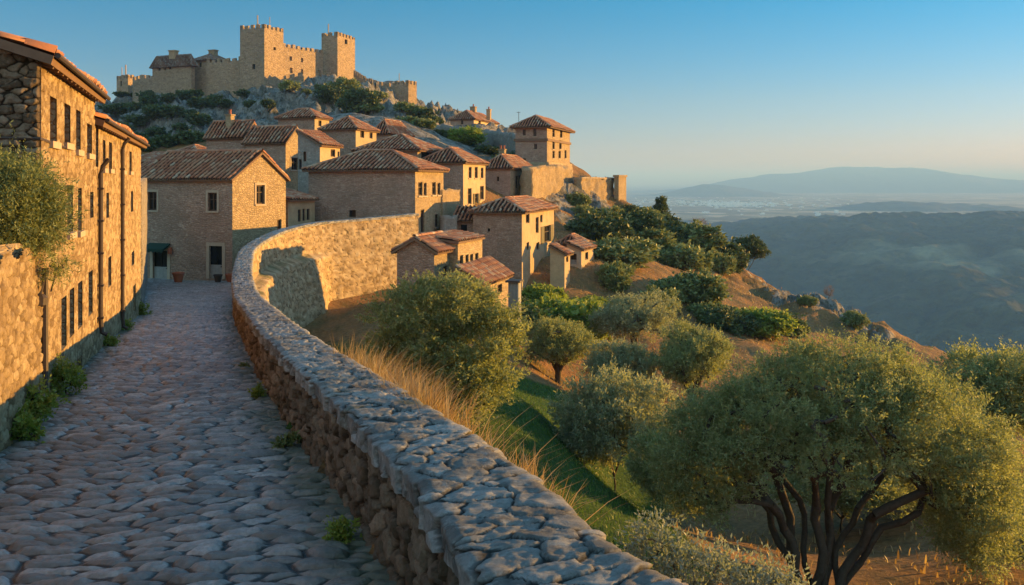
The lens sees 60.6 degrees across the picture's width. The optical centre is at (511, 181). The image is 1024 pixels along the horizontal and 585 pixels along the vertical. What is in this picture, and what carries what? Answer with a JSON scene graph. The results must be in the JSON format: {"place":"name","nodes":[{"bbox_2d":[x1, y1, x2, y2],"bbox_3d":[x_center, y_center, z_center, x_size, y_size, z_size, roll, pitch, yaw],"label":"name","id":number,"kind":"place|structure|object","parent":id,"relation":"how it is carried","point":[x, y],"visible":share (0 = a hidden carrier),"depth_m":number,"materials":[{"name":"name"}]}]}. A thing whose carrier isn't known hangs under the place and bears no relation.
{"place":"outdoors","nodes":[
{"label":"outdoors","id":0,"kind":"place"},
{"bbox_2d":[283,332,628,524],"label":"dry grass","id":1,"kind":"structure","parent":0,"point":[396,379],"depth_m":7.93,"materials":[{"name":"beige plant"}]},
{"bbox_2d":[0,0,1023,183],"label":"sky","id":2,"kind":"structure","parent":0,"point":[650,91],"materials":[{"name":"blue"}]},
{"bbox_2d":[94,73,1023,584],"bbox_3d":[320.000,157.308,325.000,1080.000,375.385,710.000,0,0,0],"label":"hill terrain","id":3,"kind":"structure","parent":0,"point":[334,323],"depth_m":45.66,"materials":[{"name":"beige plant"}]},
{"bbox_2d":[0,243,45,451],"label":"terrace wall","id":4,"kind":"structure","parent":3,"relation":"on","point":[21,326],"depth_m":9.78,"materials":[{"name":"beige stone"}]},
{"bbox_2d":[37,268,47,389],"bbox_3d":[-5.949,1.904,11.078,0.162,1.588,0.335,0,0,-18],"label":"drainpipe","id":5,"kind":"object","parent":4,"relation":"attached to","point":[43,300],"visible":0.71,"depth_m":11.16,"materials":[{"name":"metal"}]},
{"bbox_2d":[0,120,92,265],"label":"wall shrub","id":6,"kind":"object","parent":4,"relation":"attached to","point":[31,206],"visible":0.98,"depth_m":10.51,"materials":[{"name":"green plant"}]},
{"bbox_2d":[37,246,86,294],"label":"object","id":7,"kind":"object","parent":4,"relation":"attached to","point":[55,268],"depth_m":10.99,"materials":[{"name":"green plant"}]},
{"bbox_2d":[9,401,48,442],"bbox_3d":[-5.383,2.703,9.613,0.660,0.535,0.524,0,0,31],"label":"weed","id":8,"kind":"object","parent":3,"relation":"on","point":[28,427],"visible":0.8,"depth_m":9.54,"materials":[{"name":"green plant"}]},
{"bbox_2d":[25,375,71,428],"bbox_3d":[-5.612,2.684,10.326,0.731,0.766,0.717,0,0,37],"label":"weed","id":9,"kind":"object","parent":3,"relation":"on","point":[41,405],"visible":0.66,"depth_m":10.25,"materials":[{"name":"green plant"}]},
{"bbox_2d":[0,31,110,393],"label":"stone building","id":10,"kind":"structure","parent":3,"relation":"on","point":[50,94],"depth_m":13.28,"materials":[{"name":"beige stone"}]},
{"bbox_2d":[50,352,89,397],"bbox_3d":[-6.440,2.859,12.599,0.621,0.766,0.609,0,0,-37],"label":"weed","id":11,"kind":"object","parent":3,"relation":"on","point":[65,373],"visible":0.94,"depth_m":12.55,"materials":[{"name":"green plant"}]},
{"bbox_2d":[96,103,129,115],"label":"shrub","id":12,"kind":"object","parent":3,"relation":"on","point":[116,109],"visible":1,"depth_m":154.96,"materials":[{"name":"green plant"}]},
{"bbox_2d":[94,112,149,354],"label":"stone building","id":13,"kind":"structure","parent":3,"relation":"on","point":[117,199],"depth_m":20.98,"materials":[{"name":"beige stone"}]},
{"bbox_2d":[121,113,149,127],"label":"shrub","id":14,"kind":"object","parent":3,"relation":"on","point":[136,120],"visible":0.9,"depth_m":150.81,"materials":[{"name":"green plant"}]},
{"bbox_2d":[140,178,147,302],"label":"link wall","id":15,"kind":"structure","parent":3,"relation":"on","point":[144,274],"depth_m":34.06,"materials":[{"name":"beige stone"}]},
{"bbox_2d":[140,103,165,119],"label":"shrub","id":16,"kind":"object","parent":3,"relation":"on","point":[149,111],"visible":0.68,"depth_m":150.23,"materials":[{"name":"green plant"}]},
{"bbox_2d":[155,132,179,147],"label":"shrub","id":17,"kind":"object","parent":3,"relation":"on","point":[169,140],"visible":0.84,"depth_m":96.76,"materials":[{"name":"green plant"}]},
{"bbox_2d":[156,104,186,118],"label":"shrub","id":18,"kind":"object","parent":3,"relation":"on","point":[168,111],"visible":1,"depth_m":149.17,"materials":[{"name":"green plant"}]},
{"bbox_2d":[174,129,205,144],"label":"shrub","id":19,"kind":"object","parent":3,"relation":"on","point":[187,137],"visible":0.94,"depth_m":96.89,"materials":[{"name":"green plant"}]},
{"bbox_2d":[175,89,204,100],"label":"shrub","id":20,"kind":"object","parent":3,"relation":"on","point":[186,94],"visible":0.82,"depth_m":170.96,"materials":[{"name":"green plant"}]},
{"bbox_2d":[0,278,396,584],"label":"cobbled lane","id":21,"kind":"structure","parent":3,"relation":"on","point":[156,458],"depth_m":7.97,"materials":[{"name":"grey stone"}]},
{"bbox_2d":[184,112,212,126],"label":"shrub","id":22,"kind":"object","parent":3,"relation":"on","point":[199,119],"visible":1,"depth_m":145.67,"materials":[{"name":"green plant"}]},
{"bbox_2d":[186,96,213,108],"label":"shrub","id":23,"kind":"object","parent":3,"relation":"on","point":[197,103],"visible":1,"depth_m":158.84,"materials":[{"name":"green plant"}]},
{"bbox_2d":[140,148,290,280],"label":"stone house","id":24,"kind":"structure","parent":3,"relation":"on","point":[210,213],"depth_m":51.35,"materials":[{"name":"beige stone"}]},
{"bbox_2d":[147,189,158,211],"bbox_3d":[-21.301,1.150,52.005,0.938,1.334,0.260,0,0,20],"label":"window","id":25,"kind":"structure","parent":24,"relation":"in","point":[153,193],"depth_m":52.04,"materials":[{"name":"grey wood"}]},
{"bbox_2d":[150,247,169,278],"bbox_3d":[-20.745,4.828,51.808,1.466,1.865,0.250,0,0,20],"label":"door","id":26,"kind":"structure","parent":24,"relation":"in","point":[161,261],"depth_m":51.87,"materials":[{"name":"grey wood"}]},
{"bbox_2d":[205,190,218,212],"bbox_3d":[-17.228,1.160,50.527,0.900,1.303,0.260,0,0,20],"label":"window","id":27,"kind":"structure","parent":24,"relation":"in","point":[213,194],"depth_m":50.55,"materials":[{"name":"beige stone"}]},
{"bbox_2d":[206,242,224,278],"bbox_3d":[-17.002,4.566,50.451,1.304,2.084,0.250,0,0,20],"label":"door","id":28,"kind":"structure","parent":24,"relation":"in","point":[217,249],"depth_m":50.49,"materials":[{"name":"grey wood"}]},
{"bbox_2d":[255,183,266,205],"bbox_3d":[-15.125,0.773,52.459,0.260,1.390,1.079,0,0,20],"label":"window","id":29,"kind":"structure","parent":24,"relation":"in","point":[258,186],"depth_m":52.61,"materials":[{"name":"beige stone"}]},
{"bbox_2d":[202,110,256,151],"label":"stone house","id":30,"kind":"structure","parent":3,"relation":"on","point":[230,133],"depth_m":70.81,"materials":[{"name":"brown tile"}]},
{"bbox_2d":[117,15,416,103],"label":"hilltop castle","id":31,"kind":"structure","parent":3,"relation":"on","point":[268,57],"depth_m":206.74,"materials":[{"name":"beige stone"}]},
{"bbox_2d":[241,124,297,189],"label":"stone house","id":32,"kind":"structure","parent":3,"relation":"on","point":[279,145],"depth_m":68.78,"materials":[{"name":"brown tile"}]},
{"bbox_2d":[270,429,301,448],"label":"weed","id":33,"kind":"object","parent":3,"relation":"on","point":[289,439],"visible":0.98,"depth_m":9.37,"materials":[{"name":"green plant"}]},
{"bbox_2d":[277,79,301,90],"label":"shrub","id":34,"kind":"object","parent":3,"relation":"on","point":[290,84],"visible":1,"depth_m":169.35,"materials":[{"name":"green plant"}]},
{"bbox_2d":[286,188,318,226],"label":"annex house","id":35,"kind":"structure","parent":3,"relation":"on","point":[300,207],"depth_m":58.04,"materials":[{"name":"beige stone"}]},
{"bbox_2d":[274,107,332,129],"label":"stone house","id":36,"kind":"structure","parent":3,"relation":"on","point":[307,118],"depth_m":88.82,"materials":[{"name":"brown tile"}]},
{"bbox_2d":[295,129,343,193],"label":"stone house","id":37,"kind":"structure","parent":3,"relation":"on","point":[315,146],"depth_m":64.45,"materials":[{"name":"beige stone"}]},
{"bbox_2d":[312,82,345,103],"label":"shrub","id":38,"kind":"object","parent":3,"relation":"on","point":[328,93],"visible":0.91,"depth_m":156.94,"materials":[{"name":"green plant"}]},
{"bbox_2d":[322,515,363,543],"bbox_3d":[-1.208,2.526,6.294,0.355,0.288,0.282,0,0,0],"label":"weed","id":39,"kind":"object","parent":3,"relation":"on","point":[342,533],"visible":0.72,"depth_m":6.27,"materials":[{"name":"green plant"}]},
{"bbox_2d":[325,76,360,92],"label":"shrub","id":40,"kind":"object","parent":3,"relation":"on","point":[345,82],"visible":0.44,"depth_m":162.50,"materials":[{"name":"green plant"}]},
{"bbox_2d":[317,115,380,155],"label":"stone house","id":41,"kind":"structure","parent":3,"relation":"on","point":[348,132],"depth_m":82.69,"materials":[{"name":"beige stone"}]},
{"bbox_2d":[334,84,381,113],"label":"shrub","id":42,"kind":"object","parent":3,"relation":"on","point":[348,101],"visible":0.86,"depth_m":143.59,"materials":[{"name":"green plant"}]},
{"bbox_2d":[301,149,449,232],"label":"stone house","id":43,"kind":"structure","parent":3,"relation":"on","point":[367,183],"depth_m":59.93,"materials":[{"name":"brown stone"}]},
{"bbox_2d":[375,118,414,140],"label":"stone house","id":44,"kind":"structure","parent":3,"relation":"on","point":[388,127],"depth_m":95.06,"materials":[{"name":"brown tile"}]},
{"bbox_2d":[350,133,443,158],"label":"stone house","id":45,"kind":"structure","parent":3,"relation":"on","point":[409,145],"depth_m":74.63,"materials":[{"name":"brown tile"}]},
{"bbox_2d":[390,230,454,305],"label":"gable house","id":46,"kind":"structure","parent":3,"relation":"on","point":[420,253],"depth_m":46.41,"materials":[{"name":"stone"}]},
{"bbox_2d":[411,118,436,128],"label":"bush","id":47,"kind":"object","parent":3,"relation":"on","point":[429,123],"visible":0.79,"depth_m":110.64,"materials":[{"name":"green plant"}]},
{"bbox_2d":[353,263,532,427],"bbox_3d":[-2.039,4.947,25.993,5.387,5.017,4.268,0,0,0],"label":"round bush","id":48,"kind":"object","parent":3,"relation":"on","point":[462,359],"visible":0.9,"depth_m":25.27,"materials":[{"name":"green plant"}]},
{"bbox_2d":[439,215,457,230],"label":"garden wall","id":49,"kind":"structure","parent":3,"relation":"on","point":[447,222],"depth_m":62.10,"materials":[{"name":"beige stone"}]},
{"bbox_2d":[441,188,460,215],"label":"garden wall","id":50,"kind":"structure","parent":3,"relation":"on","point":[450,199],"depth_m":65.27,"materials":[{"name":"beige paint"}]},
{"bbox_2d":[421,146,489,205],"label":"stone house","id":51,"kind":"structure","parent":3,"relation":"on","point":[465,174],"depth_m":74.22,"materials":[{"name":"beige stone"}]},
{"bbox_2d":[433,229,484,278],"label":"flat house","id":52,"kind":"structure","parent":3,"relation":"on","point":[467,245],"depth_m":49.32,"materials":[{"name":"beige stone"}]},
{"bbox_2d":[231,213,688,584],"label":"parapet wall","id":53,"kind":"structure","parent":3,"relation":"on","point":[420,504],"depth_m":6.16,"materials":[{"name":"beige stone"}]},
{"bbox_2d":[453,205,478,231],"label":"annex house","id":54,"kind":"structure","parent":3,"relation":"on","point":[464,220],"depth_m":63.61,"materials":[{"name":"stone"}]},
{"bbox_2d":[446,125,488,146],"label":"bush","id":55,"kind":"object","parent":3,"relation":"on","point":[470,136],"visible":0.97,"depth_m":110.71,"materials":[{"name":"green plant"}]},
{"bbox_2d":[448,104,499,126],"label":"hilltop house","id":56,"kind":"structure","parent":3,"relation":"on","point":[472,115],"depth_m":129.51,"materials":[{"name":"stone"}]},
{"bbox_2d":[434,122,514,153],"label":"hillside","id":57,"kind":"structure","parent":3,"relation":"on","point":[498,138],"depth_m":113.49,"materials":[{"name":"grey stone"}]},
{"bbox_2d":[454,256,513,319],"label":"lean to house","id":58,"kind":"structure","parent":3,"relation":"on","point":[488,268],"depth_m":46.79,"materials":[{"name":"orange tile"}]},
{"bbox_2d":[485,145,532,195],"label":"stone house","id":59,"kind":"structure","parent":3,"relation":"on","point":[503,171],"depth_m":84.59,"materials":[{"name":"brown stone"}]},
{"bbox_2d":[467,195,558,291],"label":"stone house","id":60,"kind":"structure","parent":3,"relation":"on","point":[517,231],"depth_m":62.73,"materials":[{"name":"beige stone"}]},
{"bbox_2d":[505,279,523,321],"bbox_3d":[0.133,6.270,45.792,0.799,2.256,0.740,0,0,17],"label":"chimney","id":61,"kind":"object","parent":3,"relation":"on","point":[514,288],"depth_m":45.58,"materials":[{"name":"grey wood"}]},
{"bbox_2d":[521,303,555,327],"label":"bush","id":62,"kind":"object","parent":3,"relation":"on","point":[528,313],"visible":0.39,"depth_m":53.54,"materials":[{"name":"green plant"}]},
{"bbox_2d":[509,112,575,171],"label":"tower house","id":63,"kind":"structure","parent":3,"relation":"on","point":[540,140],"depth_m":97.88,"materials":[{"name":"stone"}]},
{"bbox_2d":[521,280,568,304],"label":"bush","id":64,"kind":"object","parent":3,"relation":"on","point":[532,292],"visible":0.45,"depth_m":60.33,"materials":[{"name":"green plant"}]},
{"bbox_2d":[519,164,573,198],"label":"retaining wall","id":65,"kind":"structure","parent":3,"relation":"on","point":[540,181],"depth_m":88.42,"materials":[{"name":"beige stone"}]},
{"bbox_2d":[522,314,597,383],"bbox_3d":[2.427,8.843,45.914,4.152,4.316,4.132,0,0,-36],"label":"olive tree","id":66,"kind":"object","parent":3,"relation":"on","point":[558,341],"visible":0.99,"depth_m":45.30,"materials":[{"name":"green plant"}]},
{"bbox_2d":[548,242,573,288],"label":"cottage","id":67,"kind":"structure","parent":3,"relation":"on","point":[560,255],"depth_m":63.72,"materials":[{"name":"beige stone"}]},
{"bbox_2d":[377,360,756,580],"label":"lawn grass","id":68,"kind":"structure","parent":3,"relation":"on","point":[602,483],"depth_m":25.89,"materials":[{"name":"green plant"}]},
{"bbox_2d":[522,292,615,349],"bbox_3d":[3.422,9.123,55.694,7.393,4.024,8.013,0,0,29],"label":"bush","id":69,"kind":"object","parent":3,"relation":"on","point":[567,308],"visible":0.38,"depth_m":54.73,"materials":[{"name":"green plant"}]},
{"bbox_2d":[566,191,591,206],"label":"bush","id":70,"kind":"object","parent":3,"relation":"on","point":[574,199],"visible":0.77,"depth_m":92.21,"materials":[{"name":"green plant"}]},
{"bbox_2d":[565,237,596,268],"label":"cottage","id":71,"kind":"structure","parent":3,"relation":"on","point":[582,249],"depth_m":67.36,"materials":[{"name":"paint"}]},
{"bbox_2d":[572,175,613,199],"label":"bastion wall","id":72,"kind":"structure","parent":3,"relation":"on","point":[602,188],"depth_m":99.28,"materials":[{"name":"beige stone"}]},
{"bbox_2d":[564,207,639,241],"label":"bush","id":73,"kind":"object","parent":3,"relation":"on","point":[590,223],"visible":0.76,"depth_m":80.82,"materials":[{"name":"green plant"}]},
{"bbox_2d":[594,260,633,292],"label":"bush","id":74,"kind":"object","parent":3,"relation":"on","point":[614,276],"visible":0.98,"depth_m":66.03,"materials":[{"name":"green plant"}]},
{"bbox_2d":[543,356,686,492],"bbox_3d":[3.494,8.753,30.472,4.788,5.522,4.645,0,0,-40],"label":"olive tree","id":75,"kind":"object","parent":3,"relation":"on","point":[597,425],"visible":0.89,"depth_m":29.64,"materials":[{"name":"green plant"}]},
{"bbox_2d":[578,333,658,388],"bbox_3d":[5.348,9.435,43.477,4.136,3.908,4.012,0,0,8],"label":"olive tree","id":76,"kind":"object","parent":3,"relation":"on","point":[634,356],"visible":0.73,"depth_m":43.04,"materials":[{"name":"green plant"}]},
{"bbox_2d":[613,175,626,200],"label":"bastion turret","id":77,"kind":"object","parent":3,"relation":"on","point":[619,187],"visible":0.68,"depth_m":102.81,"materials":[{"name":"beige stone"}]},
{"bbox_2d":[591,233,663,269],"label":"bush","id":78,"kind":"object","parent":3,"relation":"on","point":[636,253],"visible":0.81,"depth_m":72.39,"materials":[{"name":"green plant"}]},
{"bbox_2d":[584,288,681,344],"bbox_3d":[7.216,8.808,52.784,5.371,4.883,6.113,0,0,-18],"label":"olive tree","id":79,"kind":"object","parent":3,"relation":"on","point":[632,317],"visible":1,"depth_m":51.74,"materials":[{"name":"green plant"}]},
{"bbox_2d":[619,207,667,232],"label":"bush","id":80,"kind":"object","parent":3,"relation":"on","point":[642,219],"visible":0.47,"depth_m":89.05,"materials":[{"name":"green plant"}]},
{"bbox_2d":[632,224,676,250],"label":"bush","id":81,"kind":"object","parent":3,"relation":"on","point":[660,236],"visible":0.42,"depth_m":87.28,"materials":[{"name":"green plant"}]},
{"bbox_2d":[630,284,682,316],"bbox_3d":[10.477,9.143,65.263,4.288,2.935,5.237,0,0,25],"label":"bush","id":82,"kind":"object","parent":3,"relation":"on","point":[670,293],"visible":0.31,"depth_m":64.82,"materials":[{"name":"green plant"}]},
{"bbox_2d":[652,195,671,216],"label":"conifer","id":83,"kind":"object","parent":3,"relation":"on","point":[661,205],"visible":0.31,"depth_m":106.47,"materials":[{"name":"green plant"}]},
{"bbox_2d":[652,247,686,265],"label":"bush","id":84,"kind":"object","parent":3,"relation":"on","point":[664,254],"visible":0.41,"depth_m":84.95,"materials":[{"name":"green plant"}]},
{"bbox_2d":[647,276,703,302],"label":"bush","id":85,"kind":"object","parent":3,"relation":"on","point":[663,283],"visible":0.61,"depth_m":68.55,"materials":[{"name":"green plant"}]},
{"bbox_2d":[660,218,695,242],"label":"bush","id":86,"kind":"object","parent":3,"relation":"on","point":[668,224],"visible":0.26,"depth_m":96.70,"materials":[{"name":"green plant"}]},
{"bbox_2d":[623,426,738,526],"bbox_3d":[5.116,8.964,26.064,3.632,3.416,3.495,0,0,41],"label":"olive tree","id":87,"kind":"object","parent":3,"relation":"on","point":[640,476],"visible":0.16,"depth_m":25.82,"materials":[{"name":"green plant"}]},
{"bbox_2d":[653,239,714,273],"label":"bush","id":88,"kind":"object","parent":3,"relation":"on","point":[695,257],"visible":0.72,"depth_m":84.89,"materials":[{"name":"green plant"}]},
{"bbox_2d":[644,309,740,405],"bbox_3d":[8.653,9.019,42.569,4.618,5.179,4.641,0,0,0],"label":"olive tree","id":89,"kind":"object","parent":3,"relation":"on","point":[688,360],"visible":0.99,"depth_m":41.74,"materials":[{"name":"green plant"}]},
{"bbox_2d":[670,219,729,252],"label":"bush","id":90,"kind":"object","parent":3,"relation":"on","point":[709,236],"visible":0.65,"depth_m":95.86,"materials":[{"name":"green plant"}]},
{"bbox_2d":[671,267,732,304],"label":"bush","id":91,"kind":"object","parent":3,"relation":"on","point":[714,289],"visible":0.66,"depth_m":68.65,"materials":[{"name":"green plant"}]},
{"bbox_2d":[685,300,731,317],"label":"bush","id":92,"kind":"object","parent":3,"relation":"on","point":[694,307],"visible":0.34,"depth_m":66.93,"materials":[{"name":"green plant"}]},
{"bbox_2d":[610,503,816,584],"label":"sage bush","id":93,"kind":"object","parent":3,"relation":"on","point":[715,555],"visible":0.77,"depth_m":6.22,"materials":[{"name":"green plant"}]},
{"bbox_2d":[705,249,737,275],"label":"bush","id":94,"kind":"object","parent":3,"relation":"on","point":[725,263],"visible":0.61,"depth_m":93.65,"materials":[{"name":"green plant"}]},
{"bbox_2d":[697,303,763,337],"bbox_3d":[15.997,10.482,65.488,5.542,2.679,4.258,0,0,-38],"label":"bush","id":95,"kind":"object","parent":3,"relation":"on","point":[724,319],"visible":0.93,"depth_m":64.68,"materials":[{"name":"green plant"}]},
{"bbox_2d":[718,236,744,265],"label":"bush","id":96,"kind":"object","parent":3,"relation":"on","point":[732,248],"visible":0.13,"depth_m":97.41,"materials":[{"name":"green plant"}]},
{"bbox_2d":[729,244,751,273],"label":"bush","id":97,"kind":"object","parent":3,"relation":"on","point":[743,264],"visible":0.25,"depth_m":98.46,"materials":[{"name":"green plant"}]},
{"bbox_2d":[729,233,771,269],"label":"ridge tree","id":98,"kind":"object","parent":3,"relation":"on","point":[755,246],"visible":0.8,"depth_m":107.17,"materials":[{"name":"green plant"}]},
{"bbox_2d":[735,306,802,339],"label":"bush","id":99,"kind":"object","parent":3,"relation":"on","point":[776,321],"visible":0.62,"depth_m":65.55,"materials":[{"name":"green plant"}]},
{"bbox_2d":[773,307,810,338],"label":"bush","id":100,"kind":"object","parent":3,"relation":"on","point":[797,331],"visible":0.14,"depth_m":69.24,"materials":[{"name":"green plant"}]},
{"bbox_2d":[640,320,1023,584],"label":"olive tree","id":101,"kind":"object","parent":3,"relation":"on","point":[854,416],"visible":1,"depth_m":18.39,"materials":[{"name":"green plant"}]},
{"bbox_2d":[761,437,924,532],"bbox_3d":[10.143,9.435,27.190,5.123,3.504,4.928,0,0,-28],"label":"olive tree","id":102,"kind":"object","parent":3,"relation":"on","point":[886,488],"visible":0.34,"depth_m":25.80,"materials":[{"name":"green plant"}]},
{"bbox_2d":[839,310,871,330],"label":"bush","id":103,"kind":"object","parent":3,"relation":"on","point":[853,319],"visible":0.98,"depth_m":77.89,"materials":[{"name":"green plant"}]},
{"bbox_2d":[915,470,1023,570],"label":"olive tree","id":104,"kind":"object","parent":3,"relation":"on","point":[1019,541],"visible":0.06,"depth_m":19.95,"materials":[{"name":"green plant"}]},
{"bbox_2d":[921,335,1023,440],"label":"olive tree","id":105,"kind":"object","parent":3,"relation":"on","point":[1004,379],"visible":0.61,"depth_m":31.15,"materials":[{"name":"green plant"}]},
{"bbox_2d":[637,184,799,196],"bbox_3d":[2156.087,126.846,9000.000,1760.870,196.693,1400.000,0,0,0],"label":"hill","id":106,"kind":"structure","parent":0,"point":[707,190],"depth_m":8727.59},
{"bbox_2d":[613,184,1023,232],"bbox_3d":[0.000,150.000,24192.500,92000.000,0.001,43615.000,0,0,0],"label":"valley plain","id":107,"kind":"structure","parent":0,"point":[714,214],"depth_m":6494.28,"materials":[{"name":"grey"}]},
{"bbox_2d":[635,197,853,216],"bbox_3d":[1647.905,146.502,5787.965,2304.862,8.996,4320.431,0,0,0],"label":"distant town","id":108,"kind":"object","parent":107,"relation":"on","point":[732,203],"visible":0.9,"depth_m":5616.43},
{"bbox_2d":[654,167,1023,192],"bbox_3d":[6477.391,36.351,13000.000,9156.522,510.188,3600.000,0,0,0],"label":"mountains","id":109,"kind":"structure","parent":0,"point":[869,180],"depth_m":12001.62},
{"bbox_2d":[680,210,1023,364],"bbox_3d":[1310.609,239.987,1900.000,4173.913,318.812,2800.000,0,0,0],"label":"valley hill","id":110,"kind":"structure","parent":0,"point":[938,280],"depth_m":1780.52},
{"bbox_2d":[830,201,1023,212],"bbox_3d":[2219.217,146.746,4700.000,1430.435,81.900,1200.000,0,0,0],"label":"hill","id":111,"kind":"structure","parent":0,"point":[906,206],"depth_m":4526.92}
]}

